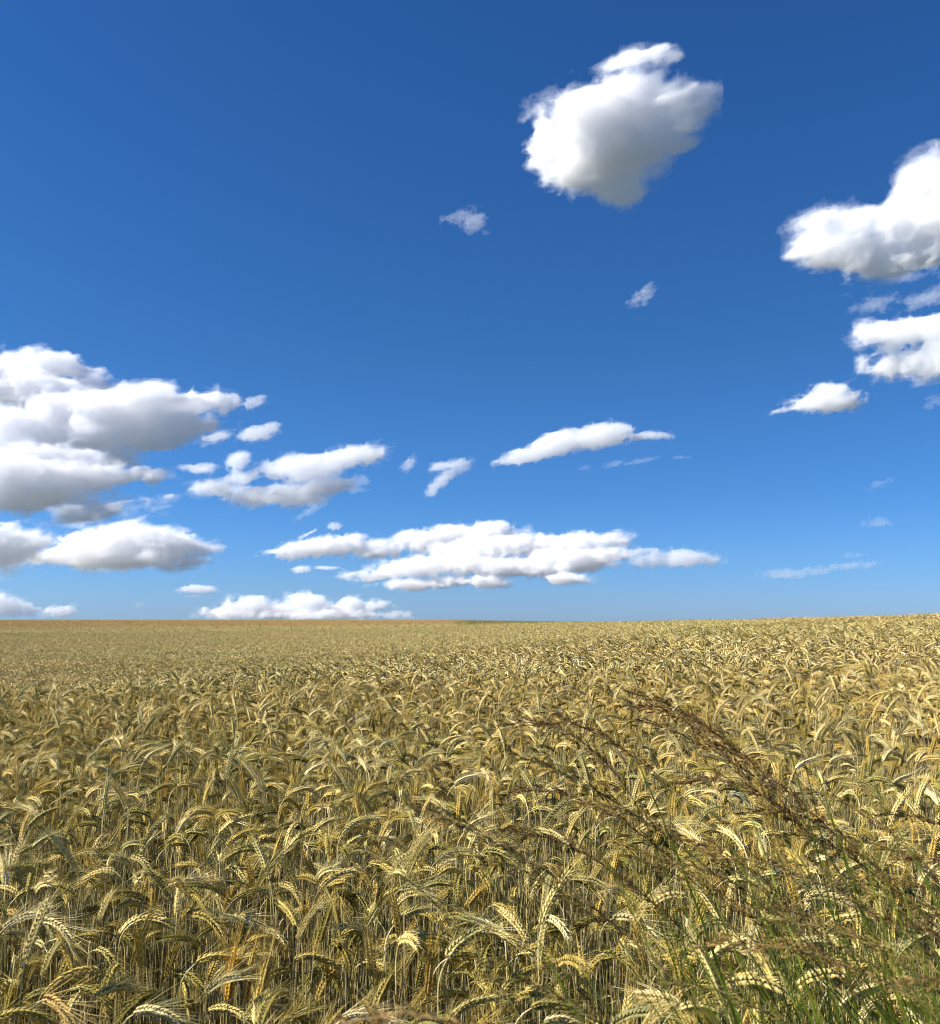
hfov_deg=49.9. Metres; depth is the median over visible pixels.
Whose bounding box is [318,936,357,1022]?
barley plant
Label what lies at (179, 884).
barley plant
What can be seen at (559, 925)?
barley plant
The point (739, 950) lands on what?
barley plant
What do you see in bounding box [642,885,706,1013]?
barley plant
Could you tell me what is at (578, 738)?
grass stalk
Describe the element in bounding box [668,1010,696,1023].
barley plant
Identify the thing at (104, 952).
barley plant
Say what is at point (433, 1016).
grass stalk
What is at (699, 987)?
grass stalk
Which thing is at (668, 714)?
grass stalk
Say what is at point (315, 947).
barley plant
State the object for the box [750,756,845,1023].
grass stalk
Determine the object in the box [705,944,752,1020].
barley plant
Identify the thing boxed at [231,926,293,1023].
barley plant
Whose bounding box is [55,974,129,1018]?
barley plant
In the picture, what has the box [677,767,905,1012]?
grass stalk
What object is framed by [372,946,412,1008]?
barley plant
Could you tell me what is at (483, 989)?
barley plant
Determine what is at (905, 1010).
barley plant
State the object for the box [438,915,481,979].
barley plant
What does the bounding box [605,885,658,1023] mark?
barley plant
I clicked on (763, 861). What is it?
grass stalk
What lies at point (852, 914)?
barley plant
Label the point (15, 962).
barley plant
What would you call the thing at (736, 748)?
grass stalk
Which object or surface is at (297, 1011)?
barley plant
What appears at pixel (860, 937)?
grass stalk
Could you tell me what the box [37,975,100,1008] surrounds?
barley plant
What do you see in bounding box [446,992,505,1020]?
barley plant
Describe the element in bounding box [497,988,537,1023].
barley plant
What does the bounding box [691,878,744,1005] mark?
barley plant
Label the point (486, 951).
barley plant
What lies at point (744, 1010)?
barley plant
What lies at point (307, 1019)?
barley plant
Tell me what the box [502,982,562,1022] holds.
barley plant
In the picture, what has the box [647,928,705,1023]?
barley plant
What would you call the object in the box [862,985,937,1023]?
barley plant
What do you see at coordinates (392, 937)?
barley plant
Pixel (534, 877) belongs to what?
grass stalk
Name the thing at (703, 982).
barley plant
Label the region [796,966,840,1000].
barley plant
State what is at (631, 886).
grass stalk
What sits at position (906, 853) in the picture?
grass stalk
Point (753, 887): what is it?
barley plant
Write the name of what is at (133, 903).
barley plant
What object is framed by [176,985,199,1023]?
barley plant
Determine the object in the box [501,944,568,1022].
barley plant
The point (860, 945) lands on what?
barley plant
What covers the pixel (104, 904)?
barley plant
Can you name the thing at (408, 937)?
barley plant
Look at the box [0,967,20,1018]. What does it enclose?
barley plant
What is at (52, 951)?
barley plant
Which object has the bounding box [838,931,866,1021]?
barley plant
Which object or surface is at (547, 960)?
barley plant
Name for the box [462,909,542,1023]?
barley plant
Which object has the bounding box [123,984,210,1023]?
barley plant
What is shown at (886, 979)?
barley plant
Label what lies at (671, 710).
grass stalk
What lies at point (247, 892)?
barley plant
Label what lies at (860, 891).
barley plant
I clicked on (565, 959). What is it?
barley plant
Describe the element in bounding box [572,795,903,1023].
grass stalk
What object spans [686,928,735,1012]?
barley plant
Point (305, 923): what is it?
barley plant
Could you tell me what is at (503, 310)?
sky
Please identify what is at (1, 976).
barley plant
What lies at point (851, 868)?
barley plant
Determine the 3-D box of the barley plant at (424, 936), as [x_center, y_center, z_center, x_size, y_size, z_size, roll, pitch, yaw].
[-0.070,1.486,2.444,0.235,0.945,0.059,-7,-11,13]
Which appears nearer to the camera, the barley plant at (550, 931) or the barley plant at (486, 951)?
the barley plant at (486, 951)
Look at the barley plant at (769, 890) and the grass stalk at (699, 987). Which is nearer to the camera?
the grass stalk at (699, 987)
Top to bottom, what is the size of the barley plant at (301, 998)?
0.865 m
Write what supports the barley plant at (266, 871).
on the ground
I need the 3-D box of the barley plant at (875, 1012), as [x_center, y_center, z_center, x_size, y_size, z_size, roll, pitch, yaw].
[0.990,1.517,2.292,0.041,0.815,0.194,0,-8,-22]
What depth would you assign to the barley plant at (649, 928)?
2.38 m
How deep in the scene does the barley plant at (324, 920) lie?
2.51 m
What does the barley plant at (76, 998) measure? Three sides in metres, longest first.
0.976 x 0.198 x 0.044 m
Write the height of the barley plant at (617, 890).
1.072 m
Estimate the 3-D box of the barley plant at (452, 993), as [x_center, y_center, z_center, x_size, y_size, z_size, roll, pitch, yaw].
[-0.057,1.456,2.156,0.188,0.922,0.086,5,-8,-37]
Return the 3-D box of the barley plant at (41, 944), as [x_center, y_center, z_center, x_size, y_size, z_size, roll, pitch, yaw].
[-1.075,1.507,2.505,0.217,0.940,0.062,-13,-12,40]
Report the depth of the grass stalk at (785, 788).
1.98 m
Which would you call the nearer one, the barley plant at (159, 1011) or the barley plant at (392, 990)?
the barley plant at (159, 1011)
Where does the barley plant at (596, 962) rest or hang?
on the ground
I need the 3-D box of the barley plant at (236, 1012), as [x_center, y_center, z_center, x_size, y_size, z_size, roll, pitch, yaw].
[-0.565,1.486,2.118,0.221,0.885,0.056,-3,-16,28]
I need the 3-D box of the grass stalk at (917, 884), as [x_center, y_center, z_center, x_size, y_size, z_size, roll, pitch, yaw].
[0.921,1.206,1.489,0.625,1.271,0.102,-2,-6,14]
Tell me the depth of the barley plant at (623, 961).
2.48 m
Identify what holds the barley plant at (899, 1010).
on the ground
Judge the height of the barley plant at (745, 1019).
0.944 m
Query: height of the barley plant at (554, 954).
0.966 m
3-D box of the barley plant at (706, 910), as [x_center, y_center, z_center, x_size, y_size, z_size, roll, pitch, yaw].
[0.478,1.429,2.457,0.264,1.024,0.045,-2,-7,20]
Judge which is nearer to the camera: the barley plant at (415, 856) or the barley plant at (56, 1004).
the barley plant at (56, 1004)
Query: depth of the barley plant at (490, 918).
2.71 m
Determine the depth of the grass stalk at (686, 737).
1.99 m
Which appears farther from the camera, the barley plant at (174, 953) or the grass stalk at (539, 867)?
the barley plant at (174, 953)
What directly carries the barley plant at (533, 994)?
on the ground
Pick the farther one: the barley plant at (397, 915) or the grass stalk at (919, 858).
the barley plant at (397, 915)
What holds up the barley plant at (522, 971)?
on the ground
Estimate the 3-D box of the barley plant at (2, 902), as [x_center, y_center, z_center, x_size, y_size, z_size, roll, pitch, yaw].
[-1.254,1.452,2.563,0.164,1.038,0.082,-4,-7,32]
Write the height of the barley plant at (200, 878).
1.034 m
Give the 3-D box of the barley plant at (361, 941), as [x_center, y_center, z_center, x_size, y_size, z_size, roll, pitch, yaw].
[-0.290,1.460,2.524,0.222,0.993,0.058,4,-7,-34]
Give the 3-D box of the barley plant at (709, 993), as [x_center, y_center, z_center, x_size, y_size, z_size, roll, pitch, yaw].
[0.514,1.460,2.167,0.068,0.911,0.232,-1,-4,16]
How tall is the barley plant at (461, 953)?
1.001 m
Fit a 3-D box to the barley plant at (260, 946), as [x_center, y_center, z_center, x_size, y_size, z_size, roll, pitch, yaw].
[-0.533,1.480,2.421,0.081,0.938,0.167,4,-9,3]
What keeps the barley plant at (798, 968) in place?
on the ground
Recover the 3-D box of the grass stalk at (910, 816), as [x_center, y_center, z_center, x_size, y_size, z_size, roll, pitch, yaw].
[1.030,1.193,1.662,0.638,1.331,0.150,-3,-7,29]
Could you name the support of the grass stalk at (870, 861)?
on the ground
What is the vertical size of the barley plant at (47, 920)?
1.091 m
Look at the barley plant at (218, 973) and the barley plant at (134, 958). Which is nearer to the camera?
the barley plant at (134, 958)
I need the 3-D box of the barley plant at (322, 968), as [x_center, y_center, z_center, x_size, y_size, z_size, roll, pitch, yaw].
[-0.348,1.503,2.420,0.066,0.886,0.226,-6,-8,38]
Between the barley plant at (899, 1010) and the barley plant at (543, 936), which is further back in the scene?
the barley plant at (543, 936)
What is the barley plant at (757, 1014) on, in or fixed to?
on the ground
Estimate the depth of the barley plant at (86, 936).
2.59 m
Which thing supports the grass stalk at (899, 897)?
on the ground
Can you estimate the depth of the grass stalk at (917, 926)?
1.43 m
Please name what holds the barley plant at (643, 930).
on the ground
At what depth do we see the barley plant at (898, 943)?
2.52 m
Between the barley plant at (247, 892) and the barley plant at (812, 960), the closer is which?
the barley plant at (812, 960)
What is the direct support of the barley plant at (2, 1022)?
on the ground
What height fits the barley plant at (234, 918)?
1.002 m
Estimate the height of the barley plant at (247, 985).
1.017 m
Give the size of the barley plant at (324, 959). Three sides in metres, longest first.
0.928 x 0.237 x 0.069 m
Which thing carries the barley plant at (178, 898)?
on the ground
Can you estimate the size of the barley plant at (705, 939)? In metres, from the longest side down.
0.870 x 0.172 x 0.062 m
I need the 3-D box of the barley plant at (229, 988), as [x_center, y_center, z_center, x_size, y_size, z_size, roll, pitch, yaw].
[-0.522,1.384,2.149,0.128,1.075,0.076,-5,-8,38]
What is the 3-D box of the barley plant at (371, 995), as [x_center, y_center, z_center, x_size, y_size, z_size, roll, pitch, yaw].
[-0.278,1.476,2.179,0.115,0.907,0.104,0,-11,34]
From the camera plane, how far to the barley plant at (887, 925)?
2.77 m
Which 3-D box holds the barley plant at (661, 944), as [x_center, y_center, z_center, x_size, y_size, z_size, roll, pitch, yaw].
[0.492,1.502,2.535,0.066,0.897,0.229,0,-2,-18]
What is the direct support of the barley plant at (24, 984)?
on the ground
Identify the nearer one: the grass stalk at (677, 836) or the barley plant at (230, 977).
the grass stalk at (677, 836)
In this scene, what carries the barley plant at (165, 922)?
on the ground
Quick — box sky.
[0,0,939,621]
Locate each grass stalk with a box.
[332,996,521,1023]
[340,839,524,1023]
[403,802,715,1023]
[453,848,683,1023]
[479,973,625,1023]
[495,826,759,1023]
[496,713,698,1023]
[510,783,790,1022]
[512,752,858,1023]
[530,711,853,1023]
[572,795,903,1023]
[603,838,865,1022]
[613,701,856,1023]
[620,687,911,1022]
[626,853,899,1023]
[633,715,939,956]
[635,701,895,1023]
[655,977,795,1023]
[664,858,878,1023]
[673,835,885,1021]
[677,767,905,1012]
[693,931,939,1011]
[709,738,936,968]
[715,851,939,965]
[735,802,939,959]
[735,901,939,994]
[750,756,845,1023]
[751,911,939,977]
[765,857,939,941]
[774,826,939,931]
[792,935,937,1018]
[796,787,939,890]
[825,829,939,879]
[831,869,939,921]
[852,872,939,897]
[867,912,939,941]
[870,808,939,830]
[889,849,939,865]
[894,972,939,993]
[906,899,939,912]
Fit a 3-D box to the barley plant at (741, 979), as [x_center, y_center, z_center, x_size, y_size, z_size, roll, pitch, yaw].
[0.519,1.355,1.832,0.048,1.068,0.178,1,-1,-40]
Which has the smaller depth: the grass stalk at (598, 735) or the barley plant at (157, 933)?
the grass stalk at (598, 735)
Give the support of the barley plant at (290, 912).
on the ground
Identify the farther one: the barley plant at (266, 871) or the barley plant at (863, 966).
the barley plant at (266, 871)
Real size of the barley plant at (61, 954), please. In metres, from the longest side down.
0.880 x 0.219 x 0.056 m
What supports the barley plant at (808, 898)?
on the ground
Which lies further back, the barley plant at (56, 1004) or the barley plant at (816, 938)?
the barley plant at (816, 938)
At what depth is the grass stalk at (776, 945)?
1.32 m
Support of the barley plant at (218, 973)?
on the ground
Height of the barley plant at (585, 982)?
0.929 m
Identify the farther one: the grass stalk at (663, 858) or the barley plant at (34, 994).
the barley plant at (34, 994)
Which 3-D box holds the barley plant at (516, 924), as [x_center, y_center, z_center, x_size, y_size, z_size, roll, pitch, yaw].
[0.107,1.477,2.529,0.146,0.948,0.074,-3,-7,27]
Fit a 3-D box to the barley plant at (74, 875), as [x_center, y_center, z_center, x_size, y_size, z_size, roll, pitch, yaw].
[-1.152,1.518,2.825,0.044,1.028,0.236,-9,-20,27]
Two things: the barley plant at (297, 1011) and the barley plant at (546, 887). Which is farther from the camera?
the barley plant at (546, 887)
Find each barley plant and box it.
[0,892,5,1021]
[0,953,1,1004]
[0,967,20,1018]
[0,978,22,1023]
[0,987,14,1023]
[7,940,54,1023]
[9,949,20,1023]
[13,953,37,1023]
[17,887,58,1023]
[17,926,50,1014]
[19,893,108,1023]
[23,981,74,1021]
[28,967,113,1023]
[31,865,103,1023]
[33,869,57,1002]
[34,937,87,1023]
[35,947,100,1018]
[37,961,116,1020]
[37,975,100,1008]
[39,937,64,1009]
[43,925,121,1011]
[51,911,76,1023]
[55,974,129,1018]
[60,987,85,1023]
[75,945,133,1015]
[77,963,165,1023]
[87,885,162,1019]
[87,960,131,1023]
[93,884,121,1023]
[94,959,120,1015]
[95,1014,108,1023]
[97,986,128,1023]
[103,887,154,1023]
[108,904,160,1018]
[109,984,170,1023]
[114,908,194,1023]
[123,900,155,1011]
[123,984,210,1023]
[131,912,146,1023]
[138,926,178,1023]
[140,888,150,1023]
[143,928,207,1023]
[155,964,213,1023]
[157,914,189,1023]
[158,766,170,978]
[159,866,237,1023]
[162,874,186,1022]
[165,875,238,1023]
[170,905,229,1021]
[173,881,184,1013]
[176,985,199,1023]
[177,980,196,1023]
[178,935,261,1022]
[195,961,257,1009]
[198,959,262,1023]
[199,999,251,1023]
[201,904,272,1023]
[202,946,222,1023]
[209,948,276,1023]
[215,882,279,1023]
[218,909,255,1023]
[223,944,257,1023]
[230,943,262,1022]
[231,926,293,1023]
[241,840,296,1023]
[242,933,260,1023]
[244,967,261,1009]
[245,996,302,1023]
[247,964,306,1023]
[250,934,273,964]
[254,910,297,1002]
[274,894,304,1023]
[277,987,332,1023]
[280,948,351,1019]
[290,957,343,1023]
[290,1009,317,1023]
[291,892,334,1009]
[293,966,324,1006]
[296,967,345,1003]
[305,887,337,1013]
[309,919,328,1018]
[313,951,325,1023]
[315,950,351,1023]
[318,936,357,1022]
[318,1002,347,1023]
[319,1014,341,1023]
[320,917,388,1011]
[325,885,346,1022]
[327,919,381,1015]
[334,935,353,1005]
[337,986,410,1023]
[350,891,387,1008]
[358,981,390,1008]
[360,918,378,991]
[369,870,388,1023]
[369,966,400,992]
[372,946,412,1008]
[375,931,412,1013]
[382,927,436,1010]
[383,902,442,1010]
[386,869,455,1011]
[386,882,403,1016]
[388,940,397,1017]
[389,923,473,1019]
[394,940,452,1009]
[395,928,420,1022]
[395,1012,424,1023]
[402,980,451,1022]
[403,823,436,1019]
[412,973,482,1015]
[414,942,432,997]
[418,921,479,1020]
[424,916,441,1013]
[431,941,509,1011]
[432,945,445,968]
[434,909,460,1012]
[437,920,498,1014]
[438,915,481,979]
[441,967,502,1000]
[443,985,493,1021]
[444,953,476,1018]
[444,997,463,1023]
[446,959,463,1011]
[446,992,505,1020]
[450,906,522,1023]
[451,911,514,971]
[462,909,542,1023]
[463,978,501,1022]
[467,939,496,1019]
[481,957,515,1021]
[490,983,564,1017]
[492,902,536,1023]
[492,958,549,1023]
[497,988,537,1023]
[499,916,508,1023]
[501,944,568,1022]
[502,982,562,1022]
[514,943,565,1023]
[515,987,594,1023]
[525,869,555,1023]
[532,921,575,1023]
[533,920,547,1020]
[537,950,575,1018]
[537,967,581,1023]
[538,855,586,1023]
[538,912,572,1015]
[542,1013,583,1023]
[545,930,559,1014]
[546,966,572,1017]
[553,949,594,1013]
[571,931,589,1023]
[585,952,632,1001]
[589,947,647,1018]
[591,874,649,1020]
[599,897,682,1019]
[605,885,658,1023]
[610,989,687,1023]
[611,890,650,986]
[617,937,666,1013]
[617,967,637,1023]
[625,877,677,996]
[626,905,652,1020]
[629,988,657,1023]
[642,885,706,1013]
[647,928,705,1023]
[650,963,697,993]
[651,940,688,973]
[654,1000,679,1023]
[657,942,702,1022]
[657,946,694,1023]
[663,984,750,1023]
[667,938,687,1023]
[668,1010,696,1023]
[671,949,730,994]
[672,935,723,1018]
[675,978,749,1022]
[677,912,748,1001]
[680,892,712,1003]
[682,993,717,1023]
[684,946,697,976]
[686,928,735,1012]
[688,871,703,1013]
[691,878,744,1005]
[697,935,764,1019]
[698,931,774,978]
[703,990,716,1019]
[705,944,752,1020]
[717,964,789,1020]
[718,789,752,936]
[719,952,739,1022]
[736,1005,746,1014]
[740,909,763,1023]
[741,996,755,1023]
[745,875,758,1000]
[747,998,769,1023]
[748,911,808,997]
[755,950,779,1013]
[756,950,801,1013]
[764,994,824,1023]
[765,877,783,1010]
[766,928,833,1023]
[769,927,851,1009]
[780,975,820,1004]
[784,965,855,1020]
[786,847,823,1023]
[787,951,843,1020]
[788,954,826,1022]
[791,981,826,1019]
[792,879,875,1022]
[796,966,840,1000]
[809,911,873,1023]
[810,954,869,1021]
[813,933,858,1019]
[819,951,898,1018]
[824,856,878,1023]
[834,882,870,1013]
[836,859,895,1013]
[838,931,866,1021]
[851,931,860,1012]
[853,917,863,1004]
[854,1001,877,1023]
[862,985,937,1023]
[862,994,923,1023]
[867,939,922,1020]
[867,1005,904,1023]
[868,899,889,977]
[870,951,882,1023]
[875,953,886,1008]
[879,818,918,945]
[887,922,939,999]
[891,882,907,1023]
[892,996,906,1020]
[894,966,911,1019]
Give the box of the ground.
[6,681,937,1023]
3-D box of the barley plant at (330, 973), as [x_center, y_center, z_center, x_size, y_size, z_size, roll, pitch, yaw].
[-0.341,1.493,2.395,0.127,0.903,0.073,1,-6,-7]
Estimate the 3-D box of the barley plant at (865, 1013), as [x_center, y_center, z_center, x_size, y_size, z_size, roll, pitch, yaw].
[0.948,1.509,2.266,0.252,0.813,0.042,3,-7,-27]
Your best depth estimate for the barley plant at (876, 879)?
2.72 m
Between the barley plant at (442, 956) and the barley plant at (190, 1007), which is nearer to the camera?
the barley plant at (190, 1007)
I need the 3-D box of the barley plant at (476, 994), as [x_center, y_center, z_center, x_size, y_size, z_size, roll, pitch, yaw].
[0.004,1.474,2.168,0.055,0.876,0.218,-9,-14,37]
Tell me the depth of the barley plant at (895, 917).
2.39 m
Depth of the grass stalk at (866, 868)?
1.81 m
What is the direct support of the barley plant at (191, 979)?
on the ground
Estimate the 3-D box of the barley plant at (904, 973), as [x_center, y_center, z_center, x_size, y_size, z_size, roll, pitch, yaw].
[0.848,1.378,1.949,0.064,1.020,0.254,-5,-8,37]
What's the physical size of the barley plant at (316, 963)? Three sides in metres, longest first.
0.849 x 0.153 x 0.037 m
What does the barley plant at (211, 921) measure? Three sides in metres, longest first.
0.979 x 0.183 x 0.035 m
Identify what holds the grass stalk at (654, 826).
on the ground
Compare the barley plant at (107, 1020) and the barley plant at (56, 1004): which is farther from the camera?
the barley plant at (107, 1020)
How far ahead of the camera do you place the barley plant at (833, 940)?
2.48 m
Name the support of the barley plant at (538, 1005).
on the ground
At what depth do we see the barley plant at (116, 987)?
2.13 m
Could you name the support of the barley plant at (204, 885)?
on the ground
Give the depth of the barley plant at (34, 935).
2.12 m
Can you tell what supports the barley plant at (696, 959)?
on the ground
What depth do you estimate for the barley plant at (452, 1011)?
2.00 m
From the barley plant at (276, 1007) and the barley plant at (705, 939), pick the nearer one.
the barley plant at (276, 1007)
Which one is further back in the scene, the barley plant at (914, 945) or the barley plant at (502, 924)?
the barley plant at (502, 924)
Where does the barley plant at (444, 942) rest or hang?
on the ground
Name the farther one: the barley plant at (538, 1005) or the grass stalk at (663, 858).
the barley plant at (538, 1005)
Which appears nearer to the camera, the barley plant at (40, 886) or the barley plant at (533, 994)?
the barley plant at (533, 994)
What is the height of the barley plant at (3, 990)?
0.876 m
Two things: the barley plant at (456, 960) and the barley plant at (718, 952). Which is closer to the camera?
the barley plant at (718, 952)
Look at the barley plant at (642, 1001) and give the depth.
2.29 m
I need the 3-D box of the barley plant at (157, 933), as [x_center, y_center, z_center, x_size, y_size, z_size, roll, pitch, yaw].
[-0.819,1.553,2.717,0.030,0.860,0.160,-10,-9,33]
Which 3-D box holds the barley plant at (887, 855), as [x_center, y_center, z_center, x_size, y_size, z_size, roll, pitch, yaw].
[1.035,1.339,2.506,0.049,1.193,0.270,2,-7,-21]
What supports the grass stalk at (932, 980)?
on the ground
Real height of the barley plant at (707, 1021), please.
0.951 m
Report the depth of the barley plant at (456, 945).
2.06 m
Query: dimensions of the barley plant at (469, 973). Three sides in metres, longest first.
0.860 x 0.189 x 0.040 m
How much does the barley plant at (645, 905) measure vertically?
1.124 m
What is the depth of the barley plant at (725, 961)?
2.49 m
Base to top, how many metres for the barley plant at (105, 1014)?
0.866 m
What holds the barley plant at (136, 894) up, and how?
on the ground
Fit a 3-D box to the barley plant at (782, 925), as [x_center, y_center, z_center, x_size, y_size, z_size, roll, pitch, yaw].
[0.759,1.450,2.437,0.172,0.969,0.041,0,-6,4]
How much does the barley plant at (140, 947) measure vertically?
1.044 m
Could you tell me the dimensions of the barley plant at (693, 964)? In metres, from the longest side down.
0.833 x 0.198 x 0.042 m
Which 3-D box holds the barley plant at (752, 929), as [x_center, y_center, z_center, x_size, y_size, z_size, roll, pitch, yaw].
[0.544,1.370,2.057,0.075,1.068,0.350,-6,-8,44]
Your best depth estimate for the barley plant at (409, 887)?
2.66 m
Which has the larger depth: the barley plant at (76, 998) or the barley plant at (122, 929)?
the barley plant at (122, 929)
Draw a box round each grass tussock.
[412,705,939,1023]
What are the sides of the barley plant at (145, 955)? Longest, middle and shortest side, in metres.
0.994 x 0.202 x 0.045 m
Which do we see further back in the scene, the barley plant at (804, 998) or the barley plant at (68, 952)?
the barley plant at (68, 952)
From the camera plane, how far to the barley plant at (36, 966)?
2.32 m
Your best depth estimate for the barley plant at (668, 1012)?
2.24 m
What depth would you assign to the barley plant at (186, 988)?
2.31 m
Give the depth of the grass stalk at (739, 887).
1.52 m
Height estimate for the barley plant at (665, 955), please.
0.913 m
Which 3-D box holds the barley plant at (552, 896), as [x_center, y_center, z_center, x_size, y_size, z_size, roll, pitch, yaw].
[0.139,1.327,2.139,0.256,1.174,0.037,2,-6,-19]
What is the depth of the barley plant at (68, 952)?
2.49 m
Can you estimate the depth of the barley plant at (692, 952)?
2.27 m
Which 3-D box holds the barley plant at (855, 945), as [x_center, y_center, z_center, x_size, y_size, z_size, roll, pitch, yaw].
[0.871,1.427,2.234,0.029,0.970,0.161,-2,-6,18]
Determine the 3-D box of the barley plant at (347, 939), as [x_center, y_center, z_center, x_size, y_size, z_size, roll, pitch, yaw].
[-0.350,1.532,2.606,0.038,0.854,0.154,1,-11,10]
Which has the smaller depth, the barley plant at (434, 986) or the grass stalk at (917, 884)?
the grass stalk at (917, 884)
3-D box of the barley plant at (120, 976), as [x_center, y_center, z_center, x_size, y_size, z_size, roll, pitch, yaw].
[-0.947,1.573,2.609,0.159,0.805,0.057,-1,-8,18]
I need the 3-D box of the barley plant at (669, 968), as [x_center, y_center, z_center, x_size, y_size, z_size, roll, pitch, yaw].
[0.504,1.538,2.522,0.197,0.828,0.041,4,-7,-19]
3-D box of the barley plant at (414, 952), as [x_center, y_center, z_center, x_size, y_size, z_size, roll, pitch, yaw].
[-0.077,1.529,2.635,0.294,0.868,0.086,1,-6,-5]
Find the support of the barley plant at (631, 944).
on the ground
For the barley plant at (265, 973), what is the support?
on the ground
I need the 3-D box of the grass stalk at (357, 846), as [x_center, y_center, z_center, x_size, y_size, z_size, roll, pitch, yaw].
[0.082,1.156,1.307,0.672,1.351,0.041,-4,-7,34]
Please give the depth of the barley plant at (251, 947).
2.48 m
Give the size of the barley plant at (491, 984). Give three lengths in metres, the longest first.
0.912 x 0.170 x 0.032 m
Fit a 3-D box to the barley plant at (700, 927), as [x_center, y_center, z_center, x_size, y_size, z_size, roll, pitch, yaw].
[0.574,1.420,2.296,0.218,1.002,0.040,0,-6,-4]
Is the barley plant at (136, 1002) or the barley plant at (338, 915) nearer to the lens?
the barley plant at (136, 1002)
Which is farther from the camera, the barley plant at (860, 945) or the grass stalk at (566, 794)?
the barley plant at (860, 945)
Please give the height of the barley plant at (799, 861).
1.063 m
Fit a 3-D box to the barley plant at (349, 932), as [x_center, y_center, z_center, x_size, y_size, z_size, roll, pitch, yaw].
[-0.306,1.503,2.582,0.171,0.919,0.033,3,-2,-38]
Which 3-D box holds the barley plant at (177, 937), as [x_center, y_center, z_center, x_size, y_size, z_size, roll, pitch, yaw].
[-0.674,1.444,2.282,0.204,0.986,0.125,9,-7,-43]
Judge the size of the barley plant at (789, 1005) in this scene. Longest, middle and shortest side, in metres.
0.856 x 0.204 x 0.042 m
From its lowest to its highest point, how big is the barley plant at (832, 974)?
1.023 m
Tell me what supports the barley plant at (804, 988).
on the ground
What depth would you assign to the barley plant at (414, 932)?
2.65 m
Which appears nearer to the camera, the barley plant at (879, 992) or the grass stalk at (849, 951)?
the grass stalk at (849, 951)
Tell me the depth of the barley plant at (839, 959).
2.56 m
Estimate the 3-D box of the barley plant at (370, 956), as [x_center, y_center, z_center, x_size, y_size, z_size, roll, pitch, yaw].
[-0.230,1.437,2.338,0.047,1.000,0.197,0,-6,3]
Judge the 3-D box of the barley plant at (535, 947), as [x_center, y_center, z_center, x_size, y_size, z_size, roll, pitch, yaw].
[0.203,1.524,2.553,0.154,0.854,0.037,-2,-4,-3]
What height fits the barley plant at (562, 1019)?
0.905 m
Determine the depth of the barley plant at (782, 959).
2.52 m
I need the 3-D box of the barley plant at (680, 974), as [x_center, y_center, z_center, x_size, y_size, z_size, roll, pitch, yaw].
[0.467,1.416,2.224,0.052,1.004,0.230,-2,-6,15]
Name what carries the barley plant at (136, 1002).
on the ground
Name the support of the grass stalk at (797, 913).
on the ground
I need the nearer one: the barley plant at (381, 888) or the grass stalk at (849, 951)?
the grass stalk at (849, 951)
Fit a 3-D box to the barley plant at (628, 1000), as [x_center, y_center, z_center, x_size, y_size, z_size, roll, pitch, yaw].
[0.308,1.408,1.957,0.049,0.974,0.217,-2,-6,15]
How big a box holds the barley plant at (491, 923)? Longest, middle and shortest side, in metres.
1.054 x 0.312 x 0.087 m
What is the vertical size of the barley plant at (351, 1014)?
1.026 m
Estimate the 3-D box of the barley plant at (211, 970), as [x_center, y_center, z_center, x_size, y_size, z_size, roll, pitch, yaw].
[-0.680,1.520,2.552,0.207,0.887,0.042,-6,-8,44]
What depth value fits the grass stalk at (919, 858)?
1.63 m
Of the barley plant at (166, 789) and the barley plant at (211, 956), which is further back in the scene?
the barley plant at (166, 789)
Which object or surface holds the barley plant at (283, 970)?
on the ground
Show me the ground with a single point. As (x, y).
(430, 857)
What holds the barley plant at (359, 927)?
on the ground
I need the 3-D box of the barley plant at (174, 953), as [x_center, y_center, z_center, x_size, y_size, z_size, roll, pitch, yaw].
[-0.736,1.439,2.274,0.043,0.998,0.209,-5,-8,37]
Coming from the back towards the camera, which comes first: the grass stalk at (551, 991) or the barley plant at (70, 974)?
the barley plant at (70, 974)
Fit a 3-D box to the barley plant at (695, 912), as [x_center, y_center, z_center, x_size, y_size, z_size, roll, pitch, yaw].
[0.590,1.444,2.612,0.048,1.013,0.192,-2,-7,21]
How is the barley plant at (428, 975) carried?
on the ground
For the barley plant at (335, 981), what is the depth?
2.52 m
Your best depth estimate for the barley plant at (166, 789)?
4.62 m
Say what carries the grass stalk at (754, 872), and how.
on the ground
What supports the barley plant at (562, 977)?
on the ground
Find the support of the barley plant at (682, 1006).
on the ground
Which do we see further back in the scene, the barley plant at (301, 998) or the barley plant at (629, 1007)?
the barley plant at (301, 998)
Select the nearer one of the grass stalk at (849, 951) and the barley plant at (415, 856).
the grass stalk at (849, 951)
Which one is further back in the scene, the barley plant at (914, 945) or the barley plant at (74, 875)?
the barley plant at (74, 875)
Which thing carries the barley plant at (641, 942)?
on the ground
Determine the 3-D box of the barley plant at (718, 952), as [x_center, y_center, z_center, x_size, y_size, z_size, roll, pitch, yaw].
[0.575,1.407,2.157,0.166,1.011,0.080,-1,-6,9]
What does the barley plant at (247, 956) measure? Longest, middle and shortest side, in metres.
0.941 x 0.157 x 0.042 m
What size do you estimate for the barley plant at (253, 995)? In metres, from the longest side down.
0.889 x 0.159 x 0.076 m
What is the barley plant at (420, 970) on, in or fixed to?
on the ground

